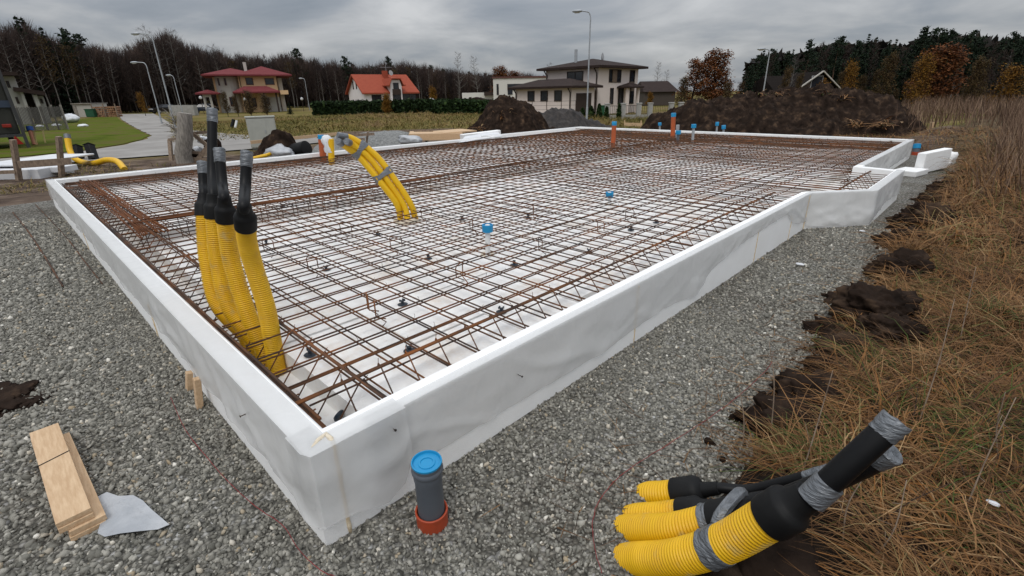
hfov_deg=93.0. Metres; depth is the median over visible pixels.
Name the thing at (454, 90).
bare tree
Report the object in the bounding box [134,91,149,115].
autumn tree
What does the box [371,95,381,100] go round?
window
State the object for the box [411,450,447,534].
drain pipe
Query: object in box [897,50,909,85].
pine
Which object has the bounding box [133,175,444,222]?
rebar bundle
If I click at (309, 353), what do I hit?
bar spacer
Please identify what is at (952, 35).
pine
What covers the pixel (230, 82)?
house
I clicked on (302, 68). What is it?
bare tree
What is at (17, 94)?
house
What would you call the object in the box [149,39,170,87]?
bare tree
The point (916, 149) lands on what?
drain pipe
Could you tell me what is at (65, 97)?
bare tree
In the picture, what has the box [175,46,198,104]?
bare tree
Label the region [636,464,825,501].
cable conduit
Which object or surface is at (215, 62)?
bare tree
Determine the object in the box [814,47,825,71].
spruce
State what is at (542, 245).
chair bar
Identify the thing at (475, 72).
bare tree
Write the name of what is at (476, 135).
plastic sheet
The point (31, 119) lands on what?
fence
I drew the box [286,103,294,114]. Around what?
spruce
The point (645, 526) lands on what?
cable conduit
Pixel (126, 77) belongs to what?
bare tree
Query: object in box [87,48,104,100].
bare tree
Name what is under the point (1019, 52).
pine
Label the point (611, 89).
window
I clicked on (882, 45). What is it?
woodland brush
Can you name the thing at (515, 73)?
oak
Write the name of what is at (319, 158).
edge beam cage
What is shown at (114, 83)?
bare tree
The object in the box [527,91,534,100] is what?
window
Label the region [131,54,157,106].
bare tree
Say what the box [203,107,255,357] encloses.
cable conduit
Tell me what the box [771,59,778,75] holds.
spruce
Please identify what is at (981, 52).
spruce
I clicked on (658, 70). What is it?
bare tree
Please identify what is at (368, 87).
house
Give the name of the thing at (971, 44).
pine
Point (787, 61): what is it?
pine
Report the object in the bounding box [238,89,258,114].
undergrowth tree
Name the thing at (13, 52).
bare tree
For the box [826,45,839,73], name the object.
pine
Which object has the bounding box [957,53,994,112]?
autumn tree
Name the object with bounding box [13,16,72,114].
bare tree
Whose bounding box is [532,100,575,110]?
fence
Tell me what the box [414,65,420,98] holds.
bare tree
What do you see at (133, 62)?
street lamp
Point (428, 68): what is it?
bare tree
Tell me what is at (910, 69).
spruce
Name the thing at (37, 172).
sheet stack
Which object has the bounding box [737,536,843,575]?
soil clod
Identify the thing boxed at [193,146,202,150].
rubble
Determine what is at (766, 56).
pine
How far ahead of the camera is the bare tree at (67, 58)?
77.43 m
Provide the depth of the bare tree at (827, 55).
64.28 m
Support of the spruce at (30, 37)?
on the ground at (34, 195)
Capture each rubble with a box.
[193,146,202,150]
[204,138,221,146]
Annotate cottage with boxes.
[750,71,840,92]
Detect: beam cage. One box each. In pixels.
[61,180,386,426]
[65,129,590,196]
[128,134,715,252]
[295,192,775,411]
[576,128,901,144]
[831,141,893,182]
[837,171,884,189]
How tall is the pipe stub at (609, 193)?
0.192 m
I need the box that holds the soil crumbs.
[704,170,964,494]
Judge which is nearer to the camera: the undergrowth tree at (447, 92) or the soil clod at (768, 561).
the soil clod at (768, 561)
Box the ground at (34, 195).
[0,91,1023,575]
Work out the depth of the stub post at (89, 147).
18.99 m
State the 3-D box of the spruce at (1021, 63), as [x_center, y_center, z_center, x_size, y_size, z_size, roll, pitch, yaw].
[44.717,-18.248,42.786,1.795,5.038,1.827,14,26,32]
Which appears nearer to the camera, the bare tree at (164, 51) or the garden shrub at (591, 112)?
the garden shrub at (591, 112)
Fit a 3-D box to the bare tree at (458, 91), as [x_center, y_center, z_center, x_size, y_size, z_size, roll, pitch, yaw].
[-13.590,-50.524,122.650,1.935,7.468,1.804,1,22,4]
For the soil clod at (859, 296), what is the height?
0.418 m
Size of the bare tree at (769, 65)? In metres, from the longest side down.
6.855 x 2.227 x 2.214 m
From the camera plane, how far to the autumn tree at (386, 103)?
59.64 m
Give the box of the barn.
[638,81,678,105]
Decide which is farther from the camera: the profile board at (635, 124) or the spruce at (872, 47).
the spruce at (872, 47)
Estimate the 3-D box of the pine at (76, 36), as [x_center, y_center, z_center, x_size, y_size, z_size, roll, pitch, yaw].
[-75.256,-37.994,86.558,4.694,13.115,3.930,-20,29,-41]
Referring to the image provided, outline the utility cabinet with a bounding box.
[244,115,275,149]
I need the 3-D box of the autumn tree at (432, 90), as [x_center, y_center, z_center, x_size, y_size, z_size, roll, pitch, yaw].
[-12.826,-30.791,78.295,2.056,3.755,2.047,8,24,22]
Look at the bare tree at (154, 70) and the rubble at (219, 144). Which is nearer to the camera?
the rubble at (219, 144)
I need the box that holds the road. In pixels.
[0,114,332,161]
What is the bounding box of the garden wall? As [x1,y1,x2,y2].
[168,105,198,115]
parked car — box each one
[148,104,171,113]
[197,104,218,112]
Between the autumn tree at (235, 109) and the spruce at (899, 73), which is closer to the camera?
the spruce at (899, 73)
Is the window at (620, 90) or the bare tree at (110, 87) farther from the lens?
the bare tree at (110, 87)
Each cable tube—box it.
[63,133,127,169]
[253,152,271,158]
[335,138,402,219]
[336,132,418,218]
[343,138,409,219]
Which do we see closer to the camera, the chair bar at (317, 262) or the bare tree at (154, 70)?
the chair bar at (317, 262)
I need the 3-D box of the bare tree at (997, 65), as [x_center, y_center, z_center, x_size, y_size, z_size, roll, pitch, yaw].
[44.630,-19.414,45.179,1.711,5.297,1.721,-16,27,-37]
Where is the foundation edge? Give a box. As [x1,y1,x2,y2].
[52,127,908,545]
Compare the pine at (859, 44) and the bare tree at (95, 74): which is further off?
the bare tree at (95, 74)
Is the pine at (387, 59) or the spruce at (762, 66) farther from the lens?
the pine at (387, 59)
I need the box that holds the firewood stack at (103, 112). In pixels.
[90,104,122,116]
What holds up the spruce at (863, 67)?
on the ground at (34, 195)
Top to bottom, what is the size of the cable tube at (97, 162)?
1.147 m
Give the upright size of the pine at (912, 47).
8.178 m
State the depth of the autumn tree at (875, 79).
55.41 m
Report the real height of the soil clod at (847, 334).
0.241 m
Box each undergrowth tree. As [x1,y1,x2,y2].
[147,89,155,107]
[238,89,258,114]
[256,92,271,114]
[445,84,452,98]
[737,81,745,93]
[902,87,911,107]
[973,80,987,102]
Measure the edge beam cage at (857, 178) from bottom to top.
0.317 m
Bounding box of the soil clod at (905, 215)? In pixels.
[884,201,970,229]
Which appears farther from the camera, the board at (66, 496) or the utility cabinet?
the utility cabinet
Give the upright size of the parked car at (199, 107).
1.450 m
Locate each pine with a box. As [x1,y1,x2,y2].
[53,27,86,102]
[69,33,103,96]
[290,48,306,106]
[340,56,353,81]
[384,56,395,73]
[743,65,753,88]
[753,55,764,81]
[760,55,771,75]
[764,48,781,75]
[779,50,792,75]
[796,39,818,71]
[804,51,818,71]
[812,45,827,69]
[823,36,847,78]
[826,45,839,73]
[843,50,859,69]
[846,40,865,71]
[874,46,892,72]
[890,49,903,88]
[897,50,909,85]
[904,37,920,71]
[905,25,933,101]
[927,27,950,63]
[937,28,959,100]
[953,30,981,102]
[959,37,976,70]
[971,35,987,61]
[982,44,997,84]
[983,40,1008,94]
[994,30,1023,90]
[1001,45,1023,74]
[1007,38,1023,87]
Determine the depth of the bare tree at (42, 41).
73.06 m
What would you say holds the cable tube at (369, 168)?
on the floor insulation
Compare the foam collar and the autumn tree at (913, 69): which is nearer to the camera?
the foam collar
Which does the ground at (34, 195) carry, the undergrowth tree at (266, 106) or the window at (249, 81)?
the undergrowth tree at (266, 106)
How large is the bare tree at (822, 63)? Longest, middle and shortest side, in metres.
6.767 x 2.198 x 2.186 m
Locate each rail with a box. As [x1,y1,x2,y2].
[250,132,341,143]
[342,128,453,133]
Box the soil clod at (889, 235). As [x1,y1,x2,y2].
[870,225,930,250]
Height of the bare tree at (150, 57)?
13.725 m
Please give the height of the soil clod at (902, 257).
0.383 m
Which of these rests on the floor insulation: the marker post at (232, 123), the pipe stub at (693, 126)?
the pipe stub at (693, 126)
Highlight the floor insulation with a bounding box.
[80,134,882,425]
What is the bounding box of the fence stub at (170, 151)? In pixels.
[167,138,175,160]
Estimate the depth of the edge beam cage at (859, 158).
9.72 m
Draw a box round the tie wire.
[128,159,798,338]
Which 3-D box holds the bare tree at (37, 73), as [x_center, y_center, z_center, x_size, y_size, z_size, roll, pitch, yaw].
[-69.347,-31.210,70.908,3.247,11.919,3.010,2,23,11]
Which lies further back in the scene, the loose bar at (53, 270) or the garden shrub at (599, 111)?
the garden shrub at (599, 111)
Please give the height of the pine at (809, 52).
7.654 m
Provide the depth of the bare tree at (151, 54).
93.05 m
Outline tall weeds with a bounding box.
[880,92,1023,203]
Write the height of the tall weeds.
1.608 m
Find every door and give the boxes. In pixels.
[72,106,78,115]
[576,93,591,114]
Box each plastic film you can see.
[45,179,321,528]
[49,126,579,179]
[285,398,412,529]
[368,192,810,456]
[601,127,913,139]
[805,170,904,225]
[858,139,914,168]
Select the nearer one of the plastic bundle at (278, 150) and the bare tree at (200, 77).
the plastic bundle at (278, 150)
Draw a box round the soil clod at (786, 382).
[767,368,855,407]
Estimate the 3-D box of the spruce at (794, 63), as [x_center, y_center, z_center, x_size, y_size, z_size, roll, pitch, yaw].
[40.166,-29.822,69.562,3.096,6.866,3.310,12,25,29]
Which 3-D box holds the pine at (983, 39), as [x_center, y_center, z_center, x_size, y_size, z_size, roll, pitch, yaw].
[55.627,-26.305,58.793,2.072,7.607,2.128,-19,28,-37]
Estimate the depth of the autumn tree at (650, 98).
67.42 m
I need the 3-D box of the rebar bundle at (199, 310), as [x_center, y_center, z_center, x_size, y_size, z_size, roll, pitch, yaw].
[-4.179,-0.587,5.141,9.541,0.034,0.081,19,29,41]
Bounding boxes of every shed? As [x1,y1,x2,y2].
[70,103,108,116]
[470,97,488,99]
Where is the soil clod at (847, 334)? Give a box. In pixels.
[810,330,880,357]
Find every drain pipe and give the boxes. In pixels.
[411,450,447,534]
[911,143,920,154]
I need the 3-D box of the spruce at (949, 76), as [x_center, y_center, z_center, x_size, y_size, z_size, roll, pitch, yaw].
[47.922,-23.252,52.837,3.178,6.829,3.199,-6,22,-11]
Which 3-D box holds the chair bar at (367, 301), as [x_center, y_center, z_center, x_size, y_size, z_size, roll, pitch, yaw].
[-0.936,0.130,3.272,0.068,0.204,0.136,-9,23,-20]
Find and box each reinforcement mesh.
[64,129,898,399]
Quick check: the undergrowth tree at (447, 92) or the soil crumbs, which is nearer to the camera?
the soil crumbs
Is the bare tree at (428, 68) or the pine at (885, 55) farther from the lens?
the bare tree at (428, 68)
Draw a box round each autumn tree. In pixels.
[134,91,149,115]
[220,90,230,116]
[231,95,240,115]
[381,92,393,112]
[429,85,436,98]
[644,91,653,104]
[674,77,688,104]
[722,80,731,97]
[778,65,792,87]
[795,72,804,87]
[836,67,848,87]
[840,58,860,88]
[855,74,868,89]
[867,69,882,92]
[872,49,900,95]
[900,50,937,104]
[900,59,923,97]
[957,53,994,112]
[983,62,1023,112]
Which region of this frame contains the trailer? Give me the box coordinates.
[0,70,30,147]
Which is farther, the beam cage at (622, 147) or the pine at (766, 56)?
the pine at (766, 56)
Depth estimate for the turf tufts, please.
18.66 m
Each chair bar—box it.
[262,238,274,257]
[306,256,323,275]
[365,292,378,319]
[373,298,386,325]
[389,236,401,254]
[455,262,467,284]
[538,236,547,255]
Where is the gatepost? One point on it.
(183, 142)
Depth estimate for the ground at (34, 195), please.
4.23 m
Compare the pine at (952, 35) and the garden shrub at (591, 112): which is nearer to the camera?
the garden shrub at (591, 112)
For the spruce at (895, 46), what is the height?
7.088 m
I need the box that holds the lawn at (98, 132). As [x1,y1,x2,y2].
[0,117,149,157]
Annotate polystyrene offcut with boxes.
[894,148,958,176]
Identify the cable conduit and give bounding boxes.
[194,160,247,350]
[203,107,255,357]
[213,147,267,366]
[233,150,285,375]
[613,409,911,575]
[613,445,902,541]
[622,490,762,513]
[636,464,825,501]
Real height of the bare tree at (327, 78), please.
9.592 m
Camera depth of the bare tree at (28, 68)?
73.45 m
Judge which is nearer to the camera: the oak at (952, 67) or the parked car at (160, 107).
the oak at (952, 67)
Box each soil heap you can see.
[253,129,295,157]
[465,94,556,133]
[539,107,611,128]
[640,82,926,138]
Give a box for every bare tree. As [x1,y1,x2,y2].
[0,32,27,87]
[0,33,38,114]
[6,38,37,104]
[13,31,53,114]
[15,38,44,98]
[26,36,60,115]
[31,34,62,104]
[50,39,73,110]
[53,42,80,102]
[67,42,90,102]
[74,53,94,102]
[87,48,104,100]
[87,56,104,102]
[99,51,115,110]
[104,52,121,112]
[114,60,132,112]
[121,60,138,112]
[131,54,148,111]
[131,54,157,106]
[134,25,168,103]
[138,46,165,111]
[140,39,159,98]
[144,42,164,102]
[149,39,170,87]
[154,37,179,104]
[155,38,179,104]
[162,35,186,104]
[163,28,186,104]
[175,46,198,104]
[179,50,198,103]
[192,52,207,103]
[205,61,217,106]
[208,53,220,70]
[228,59,237,69]
[283,60,297,107]
[289,61,298,105]
[298,63,307,105]
[299,63,309,107]
[310,66,320,99]
[311,60,322,100]
[318,71,326,99]
[323,63,332,98]
[331,69,339,99]
[339,70,347,99]
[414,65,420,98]
[419,71,424,96]
[426,67,432,89]
[443,75,447,94]
[452,79,458,97]
[453,54,465,98]
[455,74,460,96]
[470,57,479,92]
[655,62,662,80]
[765,53,775,75]
[789,53,799,86]
[817,51,829,71]
[820,45,831,71]
[837,44,852,81]
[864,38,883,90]
[891,46,909,94]
[948,42,967,102]
[979,41,1000,85]
[985,48,1006,98]
[999,49,1015,92]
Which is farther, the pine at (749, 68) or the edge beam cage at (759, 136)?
the pine at (749, 68)
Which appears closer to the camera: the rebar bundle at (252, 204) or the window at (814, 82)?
the rebar bundle at (252, 204)
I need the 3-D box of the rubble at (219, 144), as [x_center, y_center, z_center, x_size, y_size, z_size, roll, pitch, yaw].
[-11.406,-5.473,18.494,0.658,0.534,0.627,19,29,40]
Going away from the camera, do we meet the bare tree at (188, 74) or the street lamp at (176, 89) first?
the street lamp at (176, 89)
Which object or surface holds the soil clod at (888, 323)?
on the ground at (34, 195)
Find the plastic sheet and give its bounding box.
[460,132,499,141]
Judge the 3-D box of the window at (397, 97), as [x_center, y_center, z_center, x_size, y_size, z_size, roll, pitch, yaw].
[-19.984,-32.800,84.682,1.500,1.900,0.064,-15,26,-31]
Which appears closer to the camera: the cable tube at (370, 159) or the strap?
the strap
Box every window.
[245,78,253,84]
[264,78,274,84]
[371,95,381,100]
[393,83,398,88]
[393,95,400,99]
[402,94,415,99]
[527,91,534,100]
[540,91,547,100]
[554,90,561,100]
[567,71,582,80]
[609,69,621,82]
[609,88,613,103]
[617,88,623,103]
[629,70,634,82]
[629,88,634,103]
[810,75,823,87]
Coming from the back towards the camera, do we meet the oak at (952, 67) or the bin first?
the bin
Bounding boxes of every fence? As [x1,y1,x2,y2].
[15,105,68,130]
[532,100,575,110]
[604,102,684,118]
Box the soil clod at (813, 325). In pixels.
[802,315,853,335]
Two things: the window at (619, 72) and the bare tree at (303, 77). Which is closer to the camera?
the window at (619, 72)
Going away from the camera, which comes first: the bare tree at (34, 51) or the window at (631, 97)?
the window at (631, 97)
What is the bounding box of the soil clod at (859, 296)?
[828,281,932,321]
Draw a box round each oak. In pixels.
[488,65,511,91]
[508,70,524,75]
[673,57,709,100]
[694,47,739,99]
[901,41,976,105]
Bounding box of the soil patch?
[0,380,57,417]
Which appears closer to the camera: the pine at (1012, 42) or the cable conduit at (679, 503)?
the cable conduit at (679, 503)
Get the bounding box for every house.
[1,72,51,123]
[195,62,291,112]
[345,64,419,100]
[462,76,545,99]
[507,49,647,114]
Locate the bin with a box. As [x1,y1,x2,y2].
[83,109,97,116]
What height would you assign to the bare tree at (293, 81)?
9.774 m
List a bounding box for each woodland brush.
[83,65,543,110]
[742,32,1023,96]
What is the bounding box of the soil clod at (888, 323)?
[851,312,928,345]
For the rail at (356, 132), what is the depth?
19.09 m
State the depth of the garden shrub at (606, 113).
40.64 m
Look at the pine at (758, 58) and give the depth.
68.82 m
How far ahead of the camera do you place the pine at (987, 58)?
54.18 m
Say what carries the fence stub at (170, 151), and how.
on the ground at (34, 195)
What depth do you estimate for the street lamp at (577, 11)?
32.23 m
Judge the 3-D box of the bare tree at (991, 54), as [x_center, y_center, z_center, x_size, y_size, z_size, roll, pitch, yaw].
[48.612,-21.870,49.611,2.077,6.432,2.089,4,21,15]
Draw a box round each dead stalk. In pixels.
[704,391,713,437]
[738,384,752,446]
[768,342,774,431]
[802,370,832,470]
[837,482,860,540]
[871,480,906,558]
[915,299,954,417]
[960,267,975,340]
[965,397,1016,508]
[995,392,1005,458]
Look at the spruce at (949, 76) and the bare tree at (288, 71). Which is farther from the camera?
the bare tree at (288, 71)
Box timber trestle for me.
[192,131,206,161]
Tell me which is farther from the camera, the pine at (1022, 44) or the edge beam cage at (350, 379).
the pine at (1022, 44)
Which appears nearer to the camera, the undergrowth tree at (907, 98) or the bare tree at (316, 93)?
the undergrowth tree at (907, 98)
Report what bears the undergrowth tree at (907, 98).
on the ground at (34, 195)
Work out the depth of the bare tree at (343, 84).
108.97 m
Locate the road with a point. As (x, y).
(155, 144)
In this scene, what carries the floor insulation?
on the gravel at (32, 211)
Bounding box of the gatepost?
[158,104,193,163]
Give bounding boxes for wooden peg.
[185,370,192,390]
[192,377,203,409]
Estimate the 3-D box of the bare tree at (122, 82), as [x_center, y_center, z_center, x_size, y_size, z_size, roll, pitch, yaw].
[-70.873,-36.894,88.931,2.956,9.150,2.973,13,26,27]
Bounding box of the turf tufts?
[469,89,903,130]
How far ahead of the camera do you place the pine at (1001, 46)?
49.60 m
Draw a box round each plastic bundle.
[263,144,294,156]
[398,135,422,143]
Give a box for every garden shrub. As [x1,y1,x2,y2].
[580,107,585,116]
[588,105,594,118]
[596,103,602,117]
[603,106,608,118]
[616,103,621,118]
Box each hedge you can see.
[310,97,480,115]
[431,98,494,114]
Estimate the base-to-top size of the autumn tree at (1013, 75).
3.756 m
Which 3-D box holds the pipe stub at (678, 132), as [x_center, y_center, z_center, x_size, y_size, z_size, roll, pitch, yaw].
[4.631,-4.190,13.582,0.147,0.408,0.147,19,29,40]
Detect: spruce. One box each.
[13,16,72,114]
[19,17,71,115]
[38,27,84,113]
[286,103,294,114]
[742,64,755,92]
[754,50,765,80]
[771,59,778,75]
[792,53,798,72]
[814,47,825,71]
[830,56,841,83]
[851,34,870,91]
[856,38,876,89]
[868,49,884,89]
[870,37,878,77]
[870,43,890,90]
[871,39,898,89]
[886,51,906,102]
[898,44,920,104]
[940,41,964,104]
[952,39,974,95]
[957,39,983,93]
[960,44,984,94]
[984,48,1010,97]
[1000,50,1023,108]
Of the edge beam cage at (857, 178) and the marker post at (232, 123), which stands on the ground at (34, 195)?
the marker post at (232, 123)
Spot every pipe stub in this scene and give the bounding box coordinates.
[26,126,37,144]
[318,134,326,162]
[321,135,334,164]
[482,223,492,256]
[606,191,613,205]
[611,121,616,146]
[670,113,675,136]
[676,130,680,145]
[691,124,695,141]
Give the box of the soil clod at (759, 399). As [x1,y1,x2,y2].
[733,389,839,444]
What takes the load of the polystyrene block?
on the ground at (34, 195)
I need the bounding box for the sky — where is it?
[0,0,1023,96]
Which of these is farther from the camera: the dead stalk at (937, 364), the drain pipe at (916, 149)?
the drain pipe at (916, 149)
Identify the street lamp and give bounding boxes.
[130,61,162,123]
[131,32,176,127]
[166,74,182,111]
[572,9,590,118]
[757,48,769,89]
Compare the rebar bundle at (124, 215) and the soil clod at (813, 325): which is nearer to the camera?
the soil clod at (813, 325)
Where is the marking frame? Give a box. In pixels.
[25,130,45,144]
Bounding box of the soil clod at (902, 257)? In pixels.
[862,247,939,279]
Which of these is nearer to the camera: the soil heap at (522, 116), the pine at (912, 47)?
the soil heap at (522, 116)
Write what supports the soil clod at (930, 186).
on the ground at (34, 195)
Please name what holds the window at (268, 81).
in the house at (230, 82)
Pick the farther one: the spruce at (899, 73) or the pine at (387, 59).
the pine at (387, 59)
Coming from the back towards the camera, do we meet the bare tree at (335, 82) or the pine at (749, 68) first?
the bare tree at (335, 82)
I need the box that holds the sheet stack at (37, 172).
[0,153,93,179]
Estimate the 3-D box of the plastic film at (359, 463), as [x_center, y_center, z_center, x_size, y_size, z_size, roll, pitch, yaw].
[-0.667,0.741,2.038,0.206,0.411,0.462,19,29,40]
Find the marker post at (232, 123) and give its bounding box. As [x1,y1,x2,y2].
[230,119,234,127]
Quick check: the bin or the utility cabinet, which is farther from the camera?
the bin
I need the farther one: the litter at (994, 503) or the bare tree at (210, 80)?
the bare tree at (210, 80)
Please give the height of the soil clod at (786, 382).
0.276 m
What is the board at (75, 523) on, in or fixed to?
on the board at (95, 503)
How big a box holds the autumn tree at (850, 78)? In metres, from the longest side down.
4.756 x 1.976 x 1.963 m
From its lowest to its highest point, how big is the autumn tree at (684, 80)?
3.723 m
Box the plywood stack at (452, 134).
[409,129,476,139]
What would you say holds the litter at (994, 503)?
on the dry grass at (1005, 309)
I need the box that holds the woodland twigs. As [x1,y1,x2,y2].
[0,18,544,115]
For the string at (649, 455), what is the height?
0.008 m
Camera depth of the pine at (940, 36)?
50.40 m
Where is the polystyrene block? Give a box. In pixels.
[460,130,500,138]
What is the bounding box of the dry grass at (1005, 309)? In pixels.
[684,122,1023,575]
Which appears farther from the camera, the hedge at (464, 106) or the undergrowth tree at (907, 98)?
the hedge at (464, 106)
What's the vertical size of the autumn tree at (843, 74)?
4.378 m
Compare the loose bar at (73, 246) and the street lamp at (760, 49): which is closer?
the loose bar at (73, 246)
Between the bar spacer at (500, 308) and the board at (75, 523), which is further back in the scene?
the bar spacer at (500, 308)
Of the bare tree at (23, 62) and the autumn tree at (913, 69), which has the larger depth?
the bare tree at (23, 62)
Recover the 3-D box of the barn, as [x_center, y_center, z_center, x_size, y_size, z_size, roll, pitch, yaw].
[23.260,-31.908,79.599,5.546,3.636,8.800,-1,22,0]
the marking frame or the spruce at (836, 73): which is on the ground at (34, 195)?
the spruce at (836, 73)
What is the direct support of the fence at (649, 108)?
on the ground at (34, 195)
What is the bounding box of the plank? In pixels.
[0,170,15,173]
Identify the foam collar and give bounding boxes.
[394,218,420,224]
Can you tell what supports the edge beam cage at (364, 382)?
on the floor insulation
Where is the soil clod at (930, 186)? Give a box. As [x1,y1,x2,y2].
[924,180,951,193]
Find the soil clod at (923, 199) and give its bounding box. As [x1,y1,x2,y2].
[910,192,938,202]
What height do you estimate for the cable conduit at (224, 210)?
1.327 m
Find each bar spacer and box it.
[304,347,316,357]
[333,410,343,421]
[397,298,407,305]
[403,344,414,352]
[496,306,503,312]
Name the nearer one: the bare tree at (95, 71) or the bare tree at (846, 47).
the bare tree at (846, 47)
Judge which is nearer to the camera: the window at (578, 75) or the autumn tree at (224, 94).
the window at (578, 75)
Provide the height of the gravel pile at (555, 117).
1.505 m
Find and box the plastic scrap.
[98,492,168,536]
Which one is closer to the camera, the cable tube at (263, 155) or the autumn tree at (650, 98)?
the cable tube at (263, 155)
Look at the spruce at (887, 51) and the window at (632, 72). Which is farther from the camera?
the spruce at (887, 51)
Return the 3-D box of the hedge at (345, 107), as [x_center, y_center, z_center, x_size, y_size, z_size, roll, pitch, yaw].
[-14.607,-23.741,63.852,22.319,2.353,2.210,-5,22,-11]
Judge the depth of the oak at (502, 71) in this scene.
109.37 m
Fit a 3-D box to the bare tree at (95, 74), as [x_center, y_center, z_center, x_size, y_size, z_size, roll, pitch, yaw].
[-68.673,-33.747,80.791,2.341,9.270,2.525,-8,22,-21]
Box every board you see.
[9,136,72,180]
[29,423,92,527]
[30,438,94,533]
[63,432,106,536]
[68,520,105,540]
[351,131,374,142]
[414,130,432,141]
[624,120,641,127]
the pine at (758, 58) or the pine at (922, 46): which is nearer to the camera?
the pine at (922, 46)
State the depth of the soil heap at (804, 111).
19.59 m
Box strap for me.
[38,450,69,470]
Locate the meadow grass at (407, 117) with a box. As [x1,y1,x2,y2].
[169,110,648,141]
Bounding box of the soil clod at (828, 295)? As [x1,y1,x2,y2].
[821,290,836,304]
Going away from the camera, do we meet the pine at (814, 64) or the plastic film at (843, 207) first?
the plastic film at (843, 207)
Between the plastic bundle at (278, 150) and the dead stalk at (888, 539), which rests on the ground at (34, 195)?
the dead stalk at (888, 539)
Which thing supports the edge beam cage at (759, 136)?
on the floor insulation
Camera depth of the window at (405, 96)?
86.54 m
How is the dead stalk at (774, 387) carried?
on the dry grass at (1005, 309)
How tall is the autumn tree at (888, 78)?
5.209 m
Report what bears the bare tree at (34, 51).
on the ground at (34, 195)
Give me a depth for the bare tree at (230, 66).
101.71 m
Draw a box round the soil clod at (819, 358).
[802,354,842,374]
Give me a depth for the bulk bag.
52.72 m
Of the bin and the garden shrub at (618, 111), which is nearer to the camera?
the garden shrub at (618, 111)
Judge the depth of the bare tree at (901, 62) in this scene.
54.56 m
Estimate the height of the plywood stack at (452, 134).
0.288 m
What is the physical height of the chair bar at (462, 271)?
0.204 m
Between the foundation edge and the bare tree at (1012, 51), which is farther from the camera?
the bare tree at (1012, 51)
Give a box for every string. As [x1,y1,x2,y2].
[170,397,333,575]
[592,352,773,573]
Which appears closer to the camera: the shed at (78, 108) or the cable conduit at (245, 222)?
the cable conduit at (245, 222)
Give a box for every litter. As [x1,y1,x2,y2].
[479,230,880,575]
[986,499,999,506]
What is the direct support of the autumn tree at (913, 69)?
on the ground at (34, 195)
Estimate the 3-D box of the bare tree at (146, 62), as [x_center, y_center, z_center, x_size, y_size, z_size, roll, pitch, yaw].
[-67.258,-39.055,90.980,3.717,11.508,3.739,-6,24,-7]
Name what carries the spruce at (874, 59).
on the ground at (34, 195)
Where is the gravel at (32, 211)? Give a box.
[0,155,961,575]
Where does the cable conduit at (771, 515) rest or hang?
in the gravel at (32, 211)
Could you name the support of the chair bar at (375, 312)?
on the floor insulation
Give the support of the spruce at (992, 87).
on the ground at (34, 195)
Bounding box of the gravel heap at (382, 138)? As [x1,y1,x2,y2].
[312,130,408,152]
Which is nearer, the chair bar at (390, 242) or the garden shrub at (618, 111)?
the chair bar at (390, 242)
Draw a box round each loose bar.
[12,212,63,286]
[35,204,102,283]
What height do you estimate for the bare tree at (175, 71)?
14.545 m
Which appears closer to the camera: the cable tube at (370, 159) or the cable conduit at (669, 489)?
the cable conduit at (669, 489)
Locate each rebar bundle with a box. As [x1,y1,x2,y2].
[61,183,324,427]
[75,180,169,238]
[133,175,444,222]
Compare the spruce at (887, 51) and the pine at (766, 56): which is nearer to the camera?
the spruce at (887, 51)
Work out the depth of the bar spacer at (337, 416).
2.51 m
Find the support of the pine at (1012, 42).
on the ground at (34, 195)
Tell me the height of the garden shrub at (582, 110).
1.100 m
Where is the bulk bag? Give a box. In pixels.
[61,113,79,122]
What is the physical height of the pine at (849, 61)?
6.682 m
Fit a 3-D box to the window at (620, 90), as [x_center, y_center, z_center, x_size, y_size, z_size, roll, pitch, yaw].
[11.654,-20.637,52.065,1.000,1.800,0.064,-20,29,-39]
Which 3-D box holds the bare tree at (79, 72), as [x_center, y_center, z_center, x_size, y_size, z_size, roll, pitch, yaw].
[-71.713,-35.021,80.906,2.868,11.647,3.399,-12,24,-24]
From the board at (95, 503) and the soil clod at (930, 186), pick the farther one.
the soil clod at (930, 186)
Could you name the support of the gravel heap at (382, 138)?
on the ground at (34, 195)
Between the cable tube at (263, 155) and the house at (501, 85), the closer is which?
the cable tube at (263, 155)
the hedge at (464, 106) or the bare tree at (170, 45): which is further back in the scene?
the bare tree at (170, 45)

